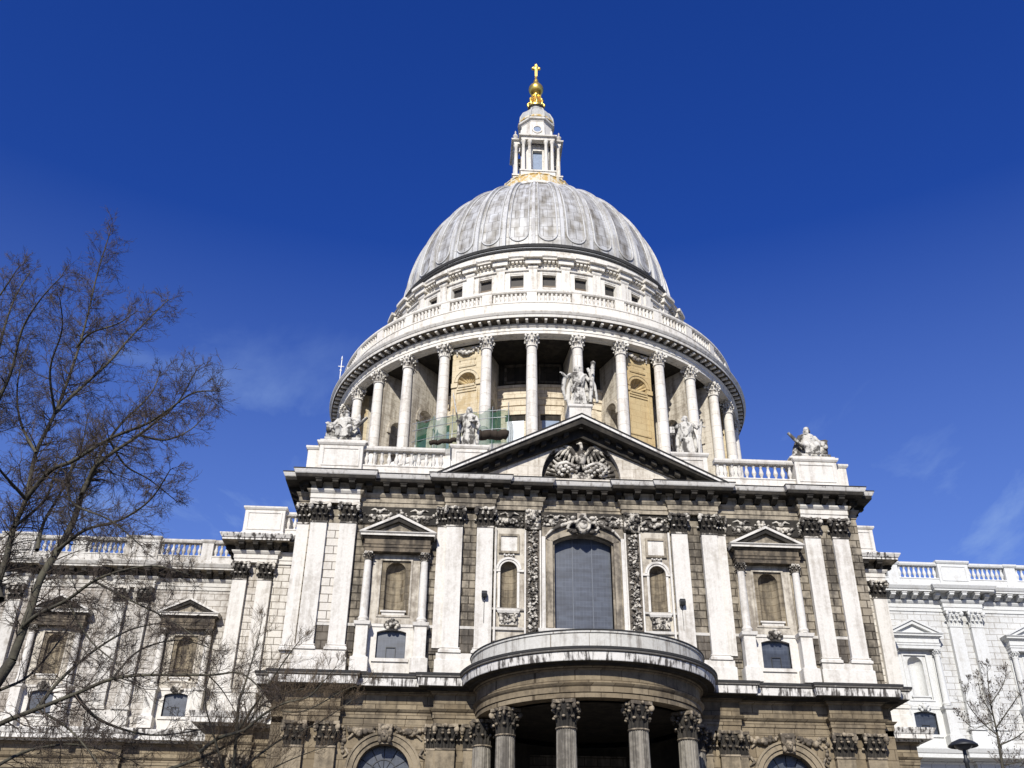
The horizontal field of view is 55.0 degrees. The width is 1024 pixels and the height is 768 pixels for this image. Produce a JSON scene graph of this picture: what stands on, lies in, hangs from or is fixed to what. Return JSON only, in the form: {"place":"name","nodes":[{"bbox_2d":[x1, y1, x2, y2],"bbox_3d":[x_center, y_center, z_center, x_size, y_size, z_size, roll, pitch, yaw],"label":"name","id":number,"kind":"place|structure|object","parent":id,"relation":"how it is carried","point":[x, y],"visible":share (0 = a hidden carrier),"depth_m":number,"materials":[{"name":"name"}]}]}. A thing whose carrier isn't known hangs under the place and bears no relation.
{"place":"outdoors","nodes":[
{"label":"outdoors","id":0,"kind":"place"},
{"bbox_2d":[0,0,1023,580],"label":"sky","id":1,"kind":"structure","parent":0,"point":[830,193],"materials":[{"name":"blue"}]},
{"bbox_3d":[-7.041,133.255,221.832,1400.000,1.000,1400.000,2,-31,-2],"label":"ground","id":2,"kind":"structure","parent":0,"visible":0},
{"bbox_2d":[0,205,298,767],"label":"plane tree","id":3,"kind":"object","parent":2,"relation":"on","point":[47,470],"visible":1,"depth_m":23.49,"materials":[{"name":"brown plant"}]},
{"bbox_2d":[166,602,385,767],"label":"young tree","id":4,"kind":"object","parent":2,"relation":"on","point":[243,727],"visible":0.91,"depth_m":33.06,"materials":[{"name":"brown plant"}]},
{"bbox_2d":[0,64,1023,767],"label":"cathedral","id":5,"kind":"structure","parent":2,"relation":"on","point":[586,546],"depth_m":64.35,"materials":[{"name":"beige stone"}]},
{"bbox_2d":[324,410,367,439],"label":"statue","id":6,"kind":"object","parent":5,"relation":"on","point":[346,426],"visible":0.81,"depth_m":66.08,"materials":[{"name":"stone"}]},
{"bbox_2d":[344,723,420,767],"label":"window arch","id":7,"kind":"structure","parent":5,"relation":"in","point":[381,756],"depth_m":55.99,"materials":[{"name":"brown stone"}]},
{"bbox_2d":[429,437,455,444],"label":"tarpaulin roll","id":8,"kind":"object","parent":5,"relation":"on","point":[443,441],"visible":0.99,"depth_m":75.62,"materials":[{"name":"fabric"}]},
{"bbox_2d":[411,403,513,466],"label":"scaffold","id":9,"kind":"object","parent":5,"relation":"on","point":[445,427],"visible":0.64,"depth_m":84.79,"materials":[{"name":"metal"}]},
{"bbox_2d":[453,393,480,444],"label":"statue","id":10,"kind":"object","parent":5,"relation":"on","point":[468,423],"visible":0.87,"depth_m":67.28,"materials":[{"name":"stone"}]},
{"bbox_2d":[481,590,486,622],"bbox_3d":[-1.703,13.544,59.937,0.343,1.911,0.390,2,-31,-2],"label":"floodlight","id":11,"kind":"object","parent":5,"relation":"attached to","point":[484,593],"visible":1,"depth_m":60.18,"materials":[{"name":"black metal"}]},
{"bbox_2d":[474,429,508,440],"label":"tarpaulin roll","id":12,"kind":"object","parent":5,"relation":"on","point":[496,435],"visible":0.85,"depth_m":75.98,"materials":[{"name":"fabric"}]},
{"bbox_2d":[503,406,525,439],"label":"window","id":13,"kind":"structure","parent":5,"relation":"in","point":[518,413],"depth_m":91.01,"materials":[{"name":"white glass"}]},
{"bbox_2d":[538,406,562,429],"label":"window","id":14,"kind":"structure","parent":5,"relation":"in","point":[547,415],"depth_m":91.07,"materials":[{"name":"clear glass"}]},
{"bbox_2d":[560,361,598,404],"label":"statue","id":15,"kind":"object","parent":5,"relation":"on","point":[577,387],"visible":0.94,"depth_m":68.67,"materials":[{"name":"stone"}]},
{"bbox_2d":[554,539,612,628],"bbox_3d":[4.453,12.667,61.977,3.680,6.200,0.100,2,-31,-2],"label":"window","id":16,"kind":"structure","parent":5,"relation":"in","point":[583,590],"depth_m":61.96,"materials":[{"name":"grey glass"}]},
{"bbox_2d":[591,410,596,419],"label":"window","id":17,"kind":"structure","parent":5,"relation":"in","point":[594,413],"depth_m":91.86,"materials":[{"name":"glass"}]},
{"bbox_2d":[670,438,673,451],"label":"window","id":18,"kind":"structure","parent":5,"relation":"in","point":[671,440],"depth_m":96.38,"materials":[{"name":"black glass"}]},
{"bbox_2d":[679,598,685,625],"bbox_3d":[10.525,14.143,60.386,0.343,1.911,0.390,2,-31,-2],"label":"floodlight","id":19,"kind":"object","parent":5,"relation":"attached to","point":[682,601],"visible":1,"depth_m":60.61,"materials":[{"name":"black metal"}]},
{"bbox_2d":[669,416,704,452],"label":"statue","id":20,"kind":"object","parent":5,"relation":"on","point":[685,435],"visible":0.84,"depth_m":67.95,"materials":[{"name":"stone"}]},
{"bbox_2d":[754,733,824,767],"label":"window arch","id":21,"kind":"structure","parent":5,"relation":"in","point":[768,758],"depth_m":56.99,"materials":[{"name":"brown stone"}]},
{"bbox_2d":[787,427,830,456],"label":"statue","id":22,"kind":"object","parent":5,"relation":"on","point":[806,443],"visible":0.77,"depth_m":67.42,"materials":[{"name":"stone"}]},
{"bbox_2d":[948,738,978,767],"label":"street lamp","id":23,"kind":"object","parent":2,"relation":"on","point":[963,744],"visible":1,"depth_m":27.98,"materials":[{"name":"black metal"}]},
{"bbox_2d":[952,658,1023,767],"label":"young tree","id":24,"kind":"object","parent":2,"relation":"on","point":[998,741],"visible":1,"depth_m":50.52,"materials":[{"name":"brown plant"}]}
]}

